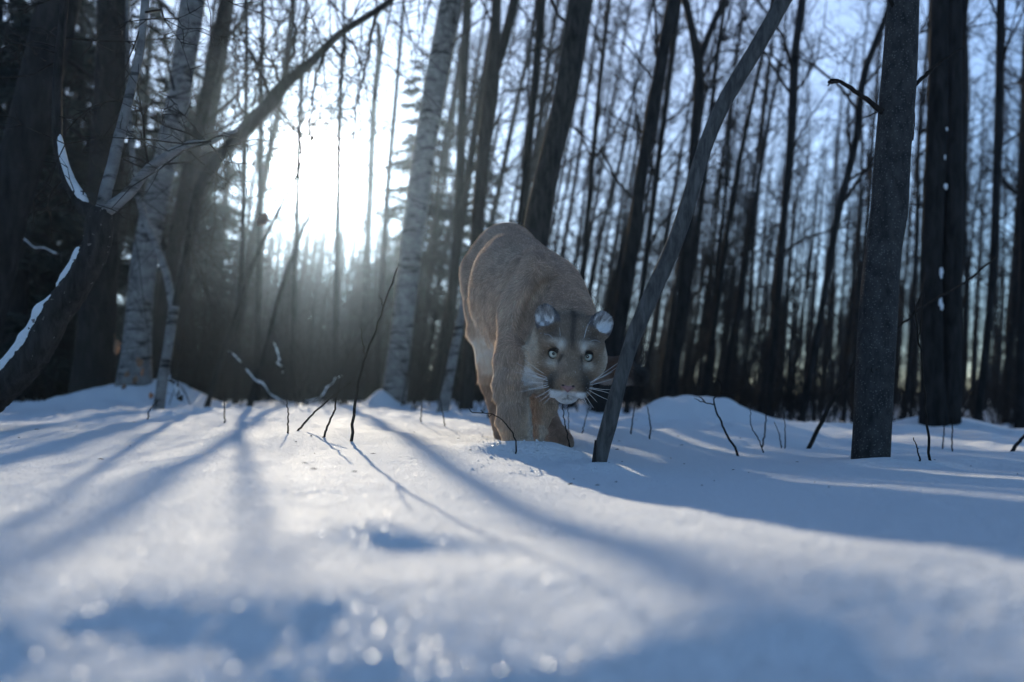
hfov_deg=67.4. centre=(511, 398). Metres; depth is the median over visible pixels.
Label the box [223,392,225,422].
twig
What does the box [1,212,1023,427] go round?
undergrowth
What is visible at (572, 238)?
slender tree
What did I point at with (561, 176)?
slender tree
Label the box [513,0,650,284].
slender tree
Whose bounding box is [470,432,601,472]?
snow crumbs
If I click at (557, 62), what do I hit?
slender tree
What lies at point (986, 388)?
shrub
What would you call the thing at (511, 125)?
slender tree
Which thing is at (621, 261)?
slender tree
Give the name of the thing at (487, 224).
spruce tree
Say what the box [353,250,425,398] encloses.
spruce tree
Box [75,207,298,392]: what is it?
shrub
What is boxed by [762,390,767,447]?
twig
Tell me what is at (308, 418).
twig
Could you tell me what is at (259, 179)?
slim sapling
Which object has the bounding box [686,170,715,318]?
slender tree
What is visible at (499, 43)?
bare tree
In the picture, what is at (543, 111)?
slender tree
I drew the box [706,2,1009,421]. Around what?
bare tree
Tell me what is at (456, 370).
shrub
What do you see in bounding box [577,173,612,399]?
slender tree
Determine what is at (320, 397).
fallen branch
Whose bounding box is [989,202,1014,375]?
slender tree
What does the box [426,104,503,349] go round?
slender tree
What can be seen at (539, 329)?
cougar
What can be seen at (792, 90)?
bare tree
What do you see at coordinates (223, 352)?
slim sapling
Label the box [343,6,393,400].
slim sapling
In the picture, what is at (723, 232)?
slender tree
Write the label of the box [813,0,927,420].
slender tree
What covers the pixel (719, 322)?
slender tree
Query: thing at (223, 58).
slender tree
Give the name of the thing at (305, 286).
young tree
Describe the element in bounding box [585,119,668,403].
slender tree
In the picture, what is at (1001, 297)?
slender tree
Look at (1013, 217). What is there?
slender tree
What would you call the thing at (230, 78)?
slender tree
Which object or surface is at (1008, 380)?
shrub
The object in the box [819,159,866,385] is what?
slender tree
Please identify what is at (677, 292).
slender tree
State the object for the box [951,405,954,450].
twig
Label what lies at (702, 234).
slender tree
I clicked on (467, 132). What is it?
slender tree
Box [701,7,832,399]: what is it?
slender tree
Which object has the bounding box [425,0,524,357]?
slender tree
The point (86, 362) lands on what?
bare tree
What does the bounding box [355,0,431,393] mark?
slim sapling
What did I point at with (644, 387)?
shrub
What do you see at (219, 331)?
shrub
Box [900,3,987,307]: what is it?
slender tree
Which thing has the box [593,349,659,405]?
shrub
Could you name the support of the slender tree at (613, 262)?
on the snow ground
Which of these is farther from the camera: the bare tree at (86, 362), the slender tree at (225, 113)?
the slender tree at (225, 113)
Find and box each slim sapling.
[179,1,455,406]
[188,0,320,400]
[246,12,416,405]
[249,1,377,401]
[307,0,390,401]
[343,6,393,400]
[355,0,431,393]
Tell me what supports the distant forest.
on the snow ground
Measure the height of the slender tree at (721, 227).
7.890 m
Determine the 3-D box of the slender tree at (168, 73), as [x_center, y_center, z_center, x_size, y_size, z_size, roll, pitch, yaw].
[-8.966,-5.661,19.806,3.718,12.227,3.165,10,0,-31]
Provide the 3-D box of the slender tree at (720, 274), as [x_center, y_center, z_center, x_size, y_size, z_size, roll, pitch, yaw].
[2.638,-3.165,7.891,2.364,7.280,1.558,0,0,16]
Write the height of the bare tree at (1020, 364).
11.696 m
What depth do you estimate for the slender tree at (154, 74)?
21.64 m
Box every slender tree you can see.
[0,0,55,279]
[0,0,95,121]
[0,0,204,249]
[5,0,202,285]
[17,8,201,395]
[52,0,160,396]
[93,0,175,299]
[117,1,208,305]
[122,0,281,368]
[123,0,237,302]
[123,1,214,280]
[126,4,205,262]
[132,0,353,379]
[144,1,242,291]
[174,0,265,297]
[200,0,307,295]
[206,0,343,399]
[211,0,328,368]
[227,3,341,398]
[340,0,525,333]
[343,1,520,321]
[371,0,549,401]
[390,0,508,401]
[390,0,539,364]
[392,4,513,283]
[395,8,498,375]
[397,0,525,286]
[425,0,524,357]
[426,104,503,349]
[428,0,601,392]
[435,0,550,399]
[450,0,566,230]
[476,1,626,261]
[484,0,642,253]
[490,0,649,222]
[495,0,641,270]
[500,0,599,247]
[500,1,572,222]
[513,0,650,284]
[514,0,634,254]
[517,0,619,245]
[546,0,662,299]
[550,0,647,306]
[552,193,602,276]
[554,0,688,296]
[557,0,706,404]
[558,206,584,260]
[561,0,688,403]
[563,154,624,293]
[566,1,688,403]
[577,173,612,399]
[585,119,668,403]
[586,0,715,339]
[587,0,719,331]
[590,134,637,340]
[590,170,666,356]
[591,68,678,322]
[593,20,690,384]
[594,78,648,310]
[594,111,674,387]
[596,2,694,349]
[596,193,629,310]
[611,177,672,363]
[615,23,724,400]
[616,0,764,406]
[629,185,667,350]
[632,97,705,395]
[635,4,731,349]
[641,0,755,396]
[648,180,711,401]
[650,188,703,394]
[650,265,676,399]
[652,0,788,384]
[652,0,791,395]
[655,23,766,394]
[656,61,741,393]
[656,158,716,392]
[656,166,707,352]
[659,0,854,395]
[660,96,729,394]
[663,0,797,394]
[663,139,721,362]
[672,33,771,395]
[672,213,722,393]
[684,77,769,396]
[685,106,756,395]
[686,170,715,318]
[688,27,763,363]
[689,0,825,395]
[690,215,719,393]
[692,105,753,365]
[693,113,769,397]
[694,66,788,358]
[695,28,785,396]
[698,209,736,372]
[698,234,756,378]
[699,148,782,348]
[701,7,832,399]
[705,72,797,339]
[706,0,851,404]
[711,1,835,396]
[717,158,765,365]
[720,85,795,402]
[728,0,877,413]
[730,214,762,399]
[741,147,801,402]
[745,94,832,353]
[746,153,813,378]
[748,25,846,417]
[748,215,790,403]
[754,121,809,383]
[756,37,851,410]
[760,192,820,387]
[764,100,841,408]
[765,23,839,404]
[778,84,852,415]
[780,149,847,399]
[781,10,872,417]
[791,0,914,421]
[791,260,815,378]
[793,123,863,365]
[798,49,882,416]
[799,223,841,394]
[802,202,849,407]
[804,58,874,412]
[807,1,927,421]
[809,216,855,388]
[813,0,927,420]
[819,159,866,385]
[824,0,1022,319]
[824,154,871,406]
[829,128,875,412]
[836,106,925,358]
[840,4,927,371]
[853,109,923,404]
[860,3,925,313]
[865,0,1008,418]
[893,105,926,400]
[896,28,975,348]
[896,136,968,378]
[896,221,921,398]
[898,280,910,399]
[899,0,1017,411]
[899,18,992,416]
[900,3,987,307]
[904,237,919,376]
[906,40,927,280]
[915,91,1013,362]
[919,48,1010,363]
[962,1,1023,425]
[962,6,1023,423]
[962,49,1013,361]
[962,125,1017,416]
[963,142,1014,403]
[964,79,1021,323]
[966,7,1023,333]
[966,55,1018,399]
[966,126,990,313]
[967,0,1023,415]
[967,62,1019,410]
[967,90,1010,403]
[968,20,1022,401]
[968,124,1012,405]
[974,21,1021,363]
[974,161,1016,355]
[977,232,1011,400]
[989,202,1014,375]
[998,111,1017,357]
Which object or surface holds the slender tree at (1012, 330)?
on the snow ground
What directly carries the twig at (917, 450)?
on the snow ground
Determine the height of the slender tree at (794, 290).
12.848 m
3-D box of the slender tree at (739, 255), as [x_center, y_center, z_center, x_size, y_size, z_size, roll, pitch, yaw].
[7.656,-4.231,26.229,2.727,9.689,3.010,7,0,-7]
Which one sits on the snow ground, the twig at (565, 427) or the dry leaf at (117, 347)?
the twig at (565, 427)
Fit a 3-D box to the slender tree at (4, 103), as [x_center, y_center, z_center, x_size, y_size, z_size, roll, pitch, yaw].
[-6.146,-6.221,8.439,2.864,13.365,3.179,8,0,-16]
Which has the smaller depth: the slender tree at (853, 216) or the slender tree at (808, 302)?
the slender tree at (853, 216)
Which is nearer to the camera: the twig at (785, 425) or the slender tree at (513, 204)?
the twig at (785, 425)
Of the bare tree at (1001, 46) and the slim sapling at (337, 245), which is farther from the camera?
the slim sapling at (337, 245)
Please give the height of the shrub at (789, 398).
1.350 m
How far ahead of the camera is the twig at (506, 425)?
1.86 m
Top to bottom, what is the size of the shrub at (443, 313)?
2.663 m
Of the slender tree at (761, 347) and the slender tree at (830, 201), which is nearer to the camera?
the slender tree at (830, 201)
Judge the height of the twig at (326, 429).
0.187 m
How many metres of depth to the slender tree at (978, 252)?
27.06 m
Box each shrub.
[28,239,75,400]
[60,177,263,401]
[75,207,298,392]
[117,187,312,396]
[153,297,225,391]
[173,251,339,401]
[209,155,455,403]
[242,305,354,400]
[246,285,339,399]
[250,281,330,393]
[251,296,327,399]
[281,234,461,395]
[299,316,345,400]
[300,303,389,400]
[300,313,353,398]
[350,244,463,401]
[388,222,593,401]
[413,313,483,401]
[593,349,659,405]
[625,338,686,408]
[637,356,711,398]
[643,324,727,401]
[651,335,724,397]
[659,304,792,412]
[710,300,856,420]
[711,321,901,421]
[716,296,843,417]
[717,351,782,410]
[720,283,855,422]
[738,353,802,411]
[752,352,825,420]
[789,374,837,420]
[828,334,1000,421]
[919,374,992,417]
[962,352,1015,422]
[962,357,1002,417]
[983,382,1011,423]
[984,341,1015,418]
[990,342,1016,423]
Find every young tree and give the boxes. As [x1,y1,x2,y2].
[233,254,266,401]
[239,267,269,394]
[261,253,282,400]
[269,226,312,400]
[272,196,314,399]
[278,239,319,397]
[296,191,328,371]
[298,211,334,400]
[300,218,333,397]
[300,221,329,369]
[300,253,323,395]
[304,292,332,400]
[339,249,366,386]
[343,226,392,396]
[343,241,371,390]
[346,273,371,400]
[348,248,377,400]
[349,205,396,398]
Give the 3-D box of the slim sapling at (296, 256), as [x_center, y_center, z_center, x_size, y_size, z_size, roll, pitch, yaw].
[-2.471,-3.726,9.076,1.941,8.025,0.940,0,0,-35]
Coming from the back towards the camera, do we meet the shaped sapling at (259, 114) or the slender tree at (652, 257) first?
the slender tree at (652, 257)
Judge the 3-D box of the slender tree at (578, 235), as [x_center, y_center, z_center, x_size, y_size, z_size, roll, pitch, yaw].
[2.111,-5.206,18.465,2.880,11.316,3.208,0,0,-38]
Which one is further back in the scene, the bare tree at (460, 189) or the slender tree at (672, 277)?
the slender tree at (672, 277)
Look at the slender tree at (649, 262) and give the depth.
28.07 m
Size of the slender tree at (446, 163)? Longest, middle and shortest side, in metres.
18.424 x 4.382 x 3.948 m
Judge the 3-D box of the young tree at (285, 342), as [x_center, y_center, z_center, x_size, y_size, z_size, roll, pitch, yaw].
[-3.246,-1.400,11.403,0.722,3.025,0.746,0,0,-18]
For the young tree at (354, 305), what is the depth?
14.02 m
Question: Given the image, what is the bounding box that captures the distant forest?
[30,58,1010,410]
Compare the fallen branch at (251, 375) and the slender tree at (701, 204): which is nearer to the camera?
the fallen branch at (251, 375)
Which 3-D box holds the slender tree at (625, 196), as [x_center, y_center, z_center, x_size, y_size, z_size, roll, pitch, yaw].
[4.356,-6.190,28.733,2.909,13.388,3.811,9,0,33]
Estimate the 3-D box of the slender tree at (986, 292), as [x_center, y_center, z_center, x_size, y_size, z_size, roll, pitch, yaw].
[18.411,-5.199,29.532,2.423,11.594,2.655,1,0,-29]
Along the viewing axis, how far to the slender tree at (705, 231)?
30.01 m
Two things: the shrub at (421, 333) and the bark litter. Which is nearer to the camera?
the bark litter
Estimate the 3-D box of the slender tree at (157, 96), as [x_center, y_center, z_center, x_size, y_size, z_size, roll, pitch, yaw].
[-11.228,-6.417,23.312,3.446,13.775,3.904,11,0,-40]
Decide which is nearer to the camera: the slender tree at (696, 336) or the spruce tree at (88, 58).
the spruce tree at (88, 58)
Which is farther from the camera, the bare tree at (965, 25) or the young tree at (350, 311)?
the young tree at (350, 311)
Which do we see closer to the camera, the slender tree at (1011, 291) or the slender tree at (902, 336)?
the slender tree at (1011, 291)
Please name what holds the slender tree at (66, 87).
on the snow ground
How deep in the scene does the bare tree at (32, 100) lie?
4.13 m
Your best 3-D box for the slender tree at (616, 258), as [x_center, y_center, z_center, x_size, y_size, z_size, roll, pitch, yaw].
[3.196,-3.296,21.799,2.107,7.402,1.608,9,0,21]
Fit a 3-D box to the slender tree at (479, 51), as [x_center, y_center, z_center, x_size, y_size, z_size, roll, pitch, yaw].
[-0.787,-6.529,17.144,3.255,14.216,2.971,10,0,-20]
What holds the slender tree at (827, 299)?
on the snow ground
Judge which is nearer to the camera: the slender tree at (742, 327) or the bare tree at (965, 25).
the bare tree at (965, 25)
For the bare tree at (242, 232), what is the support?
on the snow ground
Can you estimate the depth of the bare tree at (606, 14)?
8.77 m
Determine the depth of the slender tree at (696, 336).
28.22 m
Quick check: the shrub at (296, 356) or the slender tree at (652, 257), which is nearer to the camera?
the shrub at (296, 356)
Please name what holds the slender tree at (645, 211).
on the snow ground
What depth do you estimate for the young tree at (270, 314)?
14.20 m
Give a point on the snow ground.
(194, 539)
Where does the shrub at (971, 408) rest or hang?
on the snow ground
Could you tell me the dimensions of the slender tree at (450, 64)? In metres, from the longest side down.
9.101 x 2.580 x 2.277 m
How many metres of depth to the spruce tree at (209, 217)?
11.98 m
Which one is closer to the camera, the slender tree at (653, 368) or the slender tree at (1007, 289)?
the slender tree at (1007, 289)
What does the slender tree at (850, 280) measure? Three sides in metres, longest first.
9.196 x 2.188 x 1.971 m
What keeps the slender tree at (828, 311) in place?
on the snow ground
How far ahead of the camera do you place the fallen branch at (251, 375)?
6.00 m
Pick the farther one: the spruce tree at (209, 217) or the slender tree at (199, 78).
the slender tree at (199, 78)
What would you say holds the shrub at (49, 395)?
on the snow ground
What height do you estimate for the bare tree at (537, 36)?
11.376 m
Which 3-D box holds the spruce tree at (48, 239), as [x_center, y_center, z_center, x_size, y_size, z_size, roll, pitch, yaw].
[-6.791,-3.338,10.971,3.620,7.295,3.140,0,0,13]
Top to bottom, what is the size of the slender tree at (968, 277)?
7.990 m
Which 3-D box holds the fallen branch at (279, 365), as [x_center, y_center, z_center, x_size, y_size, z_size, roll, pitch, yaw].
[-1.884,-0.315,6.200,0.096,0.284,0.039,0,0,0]
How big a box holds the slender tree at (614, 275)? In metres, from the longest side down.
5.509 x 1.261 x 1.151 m
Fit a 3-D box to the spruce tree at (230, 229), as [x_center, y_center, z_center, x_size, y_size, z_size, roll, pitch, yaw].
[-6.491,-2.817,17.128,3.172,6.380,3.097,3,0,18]
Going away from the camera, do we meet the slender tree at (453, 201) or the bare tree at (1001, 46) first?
the bare tree at (1001, 46)
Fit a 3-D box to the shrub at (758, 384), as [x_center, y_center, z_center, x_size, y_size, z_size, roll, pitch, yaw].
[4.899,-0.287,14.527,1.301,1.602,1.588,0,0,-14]
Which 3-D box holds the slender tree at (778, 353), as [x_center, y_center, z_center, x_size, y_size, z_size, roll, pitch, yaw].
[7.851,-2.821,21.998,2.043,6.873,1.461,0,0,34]
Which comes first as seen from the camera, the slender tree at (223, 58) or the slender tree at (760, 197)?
the slender tree at (223, 58)
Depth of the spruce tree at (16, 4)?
9.02 m
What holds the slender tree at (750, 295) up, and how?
on the snow ground
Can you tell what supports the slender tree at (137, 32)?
on the snow ground
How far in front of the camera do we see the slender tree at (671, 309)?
17.18 m
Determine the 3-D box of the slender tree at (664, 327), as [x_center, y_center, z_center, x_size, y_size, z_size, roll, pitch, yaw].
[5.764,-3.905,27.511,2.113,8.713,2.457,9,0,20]
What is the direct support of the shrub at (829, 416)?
on the snow ground
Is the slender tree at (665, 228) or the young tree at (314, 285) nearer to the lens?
the young tree at (314, 285)
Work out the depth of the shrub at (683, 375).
11.17 m
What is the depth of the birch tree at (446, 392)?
5.37 m
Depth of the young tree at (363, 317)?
12.79 m
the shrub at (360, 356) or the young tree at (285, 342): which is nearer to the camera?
the young tree at (285, 342)
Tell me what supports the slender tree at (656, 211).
on the snow ground
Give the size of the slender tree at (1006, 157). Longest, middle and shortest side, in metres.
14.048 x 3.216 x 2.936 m
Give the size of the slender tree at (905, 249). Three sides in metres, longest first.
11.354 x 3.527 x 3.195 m
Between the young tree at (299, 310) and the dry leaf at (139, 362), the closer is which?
the dry leaf at (139, 362)
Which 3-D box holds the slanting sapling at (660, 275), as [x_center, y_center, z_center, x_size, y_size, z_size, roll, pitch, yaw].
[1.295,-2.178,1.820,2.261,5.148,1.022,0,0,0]
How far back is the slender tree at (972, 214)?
14.43 m
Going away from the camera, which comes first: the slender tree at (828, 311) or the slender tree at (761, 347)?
the slender tree at (828, 311)
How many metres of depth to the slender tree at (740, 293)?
10.21 m
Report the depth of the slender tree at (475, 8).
25.80 m
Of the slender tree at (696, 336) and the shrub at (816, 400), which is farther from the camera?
the slender tree at (696, 336)
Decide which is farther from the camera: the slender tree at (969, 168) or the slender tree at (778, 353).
the slender tree at (778, 353)
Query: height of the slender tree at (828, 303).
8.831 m
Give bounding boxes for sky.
[3,0,1023,387]
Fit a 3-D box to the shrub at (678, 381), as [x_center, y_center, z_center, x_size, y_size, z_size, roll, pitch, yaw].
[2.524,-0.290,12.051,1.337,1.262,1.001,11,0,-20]
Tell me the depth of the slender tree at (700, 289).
14.54 m
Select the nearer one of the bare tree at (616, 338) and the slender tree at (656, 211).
the bare tree at (616, 338)
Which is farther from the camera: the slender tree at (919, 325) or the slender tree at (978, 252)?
the slender tree at (919, 325)
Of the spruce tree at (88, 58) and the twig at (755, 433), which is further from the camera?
the spruce tree at (88, 58)
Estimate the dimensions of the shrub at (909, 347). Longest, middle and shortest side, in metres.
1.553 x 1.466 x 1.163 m
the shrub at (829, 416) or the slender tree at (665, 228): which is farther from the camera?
the slender tree at (665, 228)
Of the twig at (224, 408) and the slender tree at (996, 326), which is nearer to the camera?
the twig at (224, 408)
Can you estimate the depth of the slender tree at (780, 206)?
31.00 m
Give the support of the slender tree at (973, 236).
on the snow ground
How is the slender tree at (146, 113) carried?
on the snow ground
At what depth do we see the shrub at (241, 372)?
8.31 m
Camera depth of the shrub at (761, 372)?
8.59 m
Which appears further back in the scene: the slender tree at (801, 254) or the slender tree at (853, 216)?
the slender tree at (801, 254)
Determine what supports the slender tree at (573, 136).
on the snow ground
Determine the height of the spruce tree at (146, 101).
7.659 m
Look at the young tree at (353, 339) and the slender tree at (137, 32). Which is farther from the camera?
the slender tree at (137, 32)
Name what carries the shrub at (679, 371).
on the snow ground
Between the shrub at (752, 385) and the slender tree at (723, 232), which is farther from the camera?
the slender tree at (723, 232)
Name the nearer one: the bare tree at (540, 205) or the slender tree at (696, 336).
the bare tree at (540, 205)
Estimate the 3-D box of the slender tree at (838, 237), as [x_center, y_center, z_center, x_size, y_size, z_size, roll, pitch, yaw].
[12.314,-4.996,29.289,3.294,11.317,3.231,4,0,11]
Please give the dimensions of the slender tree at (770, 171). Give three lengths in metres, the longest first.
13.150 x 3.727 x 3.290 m
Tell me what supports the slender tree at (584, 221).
on the snow ground
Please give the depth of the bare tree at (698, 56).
7.36 m
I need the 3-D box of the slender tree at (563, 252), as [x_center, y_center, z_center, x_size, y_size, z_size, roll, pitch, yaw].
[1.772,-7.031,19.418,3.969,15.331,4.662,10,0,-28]
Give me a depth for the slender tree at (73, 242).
9.94 m
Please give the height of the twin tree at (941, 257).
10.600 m
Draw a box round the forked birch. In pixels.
[0,0,318,412]
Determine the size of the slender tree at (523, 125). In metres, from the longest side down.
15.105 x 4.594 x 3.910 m
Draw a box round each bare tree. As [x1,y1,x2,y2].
[0,0,154,393]
[0,0,175,346]
[57,0,349,378]
[196,0,260,403]
[390,0,572,404]
[435,0,559,409]
[487,0,591,417]
[498,0,781,413]
[499,0,679,407]
[505,0,612,226]
[521,0,733,412]
[660,0,973,416]
[665,0,770,396]
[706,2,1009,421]
[827,0,964,458]
[962,0,1023,288]
[969,0,1023,427]
[973,0,1023,420]
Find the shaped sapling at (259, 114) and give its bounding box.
[27,0,567,409]
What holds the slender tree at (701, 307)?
on the snow ground
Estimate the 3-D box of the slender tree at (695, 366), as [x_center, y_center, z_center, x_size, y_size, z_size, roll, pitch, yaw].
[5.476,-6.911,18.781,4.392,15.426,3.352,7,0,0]
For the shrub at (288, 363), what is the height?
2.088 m
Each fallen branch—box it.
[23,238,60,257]
[168,370,182,400]
[227,351,285,404]
[273,342,284,376]
[305,376,341,404]
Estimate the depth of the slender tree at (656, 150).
22.89 m
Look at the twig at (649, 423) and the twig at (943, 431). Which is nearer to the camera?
the twig at (649, 423)
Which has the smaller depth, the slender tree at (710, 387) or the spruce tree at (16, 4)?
the spruce tree at (16, 4)
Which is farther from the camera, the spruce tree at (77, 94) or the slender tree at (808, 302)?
the slender tree at (808, 302)
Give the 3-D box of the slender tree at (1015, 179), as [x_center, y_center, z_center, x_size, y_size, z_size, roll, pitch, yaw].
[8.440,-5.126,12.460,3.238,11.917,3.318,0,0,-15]
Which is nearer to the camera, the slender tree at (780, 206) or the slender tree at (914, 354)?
the slender tree at (914, 354)
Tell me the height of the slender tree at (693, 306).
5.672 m
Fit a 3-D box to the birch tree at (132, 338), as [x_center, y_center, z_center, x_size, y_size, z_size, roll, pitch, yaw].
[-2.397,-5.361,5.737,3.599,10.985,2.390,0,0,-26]
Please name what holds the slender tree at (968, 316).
on the snow ground
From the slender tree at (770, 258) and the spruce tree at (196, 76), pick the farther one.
the slender tree at (770, 258)
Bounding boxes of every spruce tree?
[0,0,132,399]
[0,0,183,398]
[0,9,89,401]
[4,34,192,388]
[31,0,141,337]
[55,0,246,399]
[117,78,275,398]
[118,65,250,387]
[175,127,284,399]
[321,51,481,400]
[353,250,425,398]
[423,143,508,400]
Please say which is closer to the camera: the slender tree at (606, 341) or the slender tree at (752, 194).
the slender tree at (606, 341)
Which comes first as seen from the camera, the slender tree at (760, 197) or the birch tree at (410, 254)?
the birch tree at (410, 254)
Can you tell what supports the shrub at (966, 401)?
on the snow ground
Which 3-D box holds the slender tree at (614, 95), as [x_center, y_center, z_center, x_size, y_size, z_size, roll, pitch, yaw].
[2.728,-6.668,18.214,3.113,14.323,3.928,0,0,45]
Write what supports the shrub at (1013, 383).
on the snow ground
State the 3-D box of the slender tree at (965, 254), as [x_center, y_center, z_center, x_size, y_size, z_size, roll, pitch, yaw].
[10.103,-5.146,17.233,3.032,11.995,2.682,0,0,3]
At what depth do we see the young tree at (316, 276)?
17.42 m
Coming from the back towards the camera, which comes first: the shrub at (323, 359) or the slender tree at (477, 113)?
the shrub at (323, 359)
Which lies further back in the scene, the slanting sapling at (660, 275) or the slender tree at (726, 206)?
the slender tree at (726, 206)
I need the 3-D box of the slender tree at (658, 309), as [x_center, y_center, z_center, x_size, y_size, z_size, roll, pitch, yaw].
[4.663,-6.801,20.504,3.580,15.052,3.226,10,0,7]
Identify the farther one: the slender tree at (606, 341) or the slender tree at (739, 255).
the slender tree at (739, 255)
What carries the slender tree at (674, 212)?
on the snow ground
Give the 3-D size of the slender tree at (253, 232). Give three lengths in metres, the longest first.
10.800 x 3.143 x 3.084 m
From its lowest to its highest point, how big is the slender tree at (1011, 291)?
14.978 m
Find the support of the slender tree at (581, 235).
on the snow ground
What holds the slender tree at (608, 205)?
on the snow ground
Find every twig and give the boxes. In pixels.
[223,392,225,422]
[286,400,288,433]
[297,382,350,430]
[323,375,341,437]
[350,267,397,441]
[420,384,421,421]
[439,397,444,425]
[468,407,516,453]
[562,404,570,446]
[630,405,634,433]
[647,406,651,438]
[694,378,741,455]
[750,410,763,452]
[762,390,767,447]
[780,397,785,447]
[906,294,930,460]
[913,437,920,460]
[942,411,944,448]
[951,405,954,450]
[1010,435,1023,451]
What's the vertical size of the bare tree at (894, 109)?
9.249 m
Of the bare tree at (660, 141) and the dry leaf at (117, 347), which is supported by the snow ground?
the bare tree at (660, 141)
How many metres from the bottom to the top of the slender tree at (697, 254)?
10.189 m
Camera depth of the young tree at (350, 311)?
11.75 m
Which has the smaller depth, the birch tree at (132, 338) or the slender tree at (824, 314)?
the birch tree at (132, 338)
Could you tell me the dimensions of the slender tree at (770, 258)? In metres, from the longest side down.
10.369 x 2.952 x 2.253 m
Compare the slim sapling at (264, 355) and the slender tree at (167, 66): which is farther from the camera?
the slender tree at (167, 66)
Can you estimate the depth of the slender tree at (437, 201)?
13.59 m
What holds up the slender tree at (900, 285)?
on the snow ground
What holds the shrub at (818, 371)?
on the snow ground
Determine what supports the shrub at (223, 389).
on the snow ground
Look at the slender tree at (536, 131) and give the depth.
17.55 m
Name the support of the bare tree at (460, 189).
on the snow ground
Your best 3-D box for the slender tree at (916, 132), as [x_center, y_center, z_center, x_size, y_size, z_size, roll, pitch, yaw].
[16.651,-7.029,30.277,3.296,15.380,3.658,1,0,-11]
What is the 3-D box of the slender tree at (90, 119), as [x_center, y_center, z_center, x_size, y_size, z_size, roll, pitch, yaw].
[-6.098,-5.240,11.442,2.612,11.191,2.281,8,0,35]
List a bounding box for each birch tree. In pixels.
[79,0,215,386]
[371,0,516,404]
[436,296,464,411]
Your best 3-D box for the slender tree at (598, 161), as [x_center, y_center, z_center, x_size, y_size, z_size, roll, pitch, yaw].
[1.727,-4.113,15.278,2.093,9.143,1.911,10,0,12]
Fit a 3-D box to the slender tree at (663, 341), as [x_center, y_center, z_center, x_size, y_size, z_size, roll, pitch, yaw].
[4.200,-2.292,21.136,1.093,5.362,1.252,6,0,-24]
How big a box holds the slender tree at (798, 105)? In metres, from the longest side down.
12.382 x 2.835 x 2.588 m
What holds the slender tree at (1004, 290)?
on the snow ground
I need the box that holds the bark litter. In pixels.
[18,414,1017,485]
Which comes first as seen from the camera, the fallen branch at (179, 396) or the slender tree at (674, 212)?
the fallen branch at (179, 396)
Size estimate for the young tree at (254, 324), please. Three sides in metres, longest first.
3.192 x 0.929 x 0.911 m
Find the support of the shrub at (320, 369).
on the snow ground
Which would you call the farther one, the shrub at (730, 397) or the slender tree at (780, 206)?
the slender tree at (780, 206)
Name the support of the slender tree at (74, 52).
on the snow ground
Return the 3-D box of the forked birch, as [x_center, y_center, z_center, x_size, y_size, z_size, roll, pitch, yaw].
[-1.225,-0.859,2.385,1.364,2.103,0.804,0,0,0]
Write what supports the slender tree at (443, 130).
on the snow ground
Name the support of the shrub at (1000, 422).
on the snow ground
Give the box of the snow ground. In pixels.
[0,379,1023,681]
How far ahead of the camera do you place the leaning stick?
2.90 m
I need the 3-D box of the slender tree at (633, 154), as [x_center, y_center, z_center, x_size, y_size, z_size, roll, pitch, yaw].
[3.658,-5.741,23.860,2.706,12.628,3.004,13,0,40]
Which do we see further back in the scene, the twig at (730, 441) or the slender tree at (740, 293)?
the slender tree at (740, 293)
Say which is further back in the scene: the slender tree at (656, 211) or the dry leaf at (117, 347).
the slender tree at (656, 211)
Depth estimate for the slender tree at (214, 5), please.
9.74 m
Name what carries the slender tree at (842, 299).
on the snow ground
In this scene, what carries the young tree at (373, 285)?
on the snow ground
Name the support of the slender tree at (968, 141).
on the snow ground
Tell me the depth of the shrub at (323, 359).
17.65 m
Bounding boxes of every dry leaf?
[113,334,121,354]
[132,375,138,383]
[135,353,143,367]
[257,207,270,225]
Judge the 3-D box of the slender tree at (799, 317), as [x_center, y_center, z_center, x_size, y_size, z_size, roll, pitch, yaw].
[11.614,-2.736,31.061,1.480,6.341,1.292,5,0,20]
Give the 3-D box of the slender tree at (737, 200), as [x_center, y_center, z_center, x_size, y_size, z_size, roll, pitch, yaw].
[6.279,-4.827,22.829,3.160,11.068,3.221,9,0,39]
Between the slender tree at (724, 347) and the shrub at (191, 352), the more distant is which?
the slender tree at (724, 347)
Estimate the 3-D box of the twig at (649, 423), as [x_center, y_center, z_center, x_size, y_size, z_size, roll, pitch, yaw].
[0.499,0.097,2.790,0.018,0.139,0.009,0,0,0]
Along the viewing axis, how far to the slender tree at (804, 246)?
21.95 m
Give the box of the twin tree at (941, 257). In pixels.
[918,0,962,426]
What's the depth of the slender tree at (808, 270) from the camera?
19.47 m
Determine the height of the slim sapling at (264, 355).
3.278 m
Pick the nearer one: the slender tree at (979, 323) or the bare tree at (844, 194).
the bare tree at (844, 194)
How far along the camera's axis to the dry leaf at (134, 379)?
5.60 m
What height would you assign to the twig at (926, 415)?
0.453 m
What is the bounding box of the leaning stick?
[806,257,995,448]
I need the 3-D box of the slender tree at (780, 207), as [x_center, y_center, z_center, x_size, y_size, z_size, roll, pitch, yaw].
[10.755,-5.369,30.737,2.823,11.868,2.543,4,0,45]
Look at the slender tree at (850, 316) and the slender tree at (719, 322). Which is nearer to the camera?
the slender tree at (850, 316)
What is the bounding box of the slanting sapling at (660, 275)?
[592,0,791,461]
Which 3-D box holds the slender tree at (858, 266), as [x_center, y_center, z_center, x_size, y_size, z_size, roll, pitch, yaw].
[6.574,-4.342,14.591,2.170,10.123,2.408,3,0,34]
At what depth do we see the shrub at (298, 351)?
13.53 m
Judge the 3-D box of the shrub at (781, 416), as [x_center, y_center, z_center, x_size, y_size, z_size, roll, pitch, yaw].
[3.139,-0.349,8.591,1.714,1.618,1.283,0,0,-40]
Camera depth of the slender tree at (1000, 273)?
7.93 m
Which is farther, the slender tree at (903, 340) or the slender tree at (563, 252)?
the slender tree at (903, 340)
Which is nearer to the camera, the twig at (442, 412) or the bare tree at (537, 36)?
the twig at (442, 412)

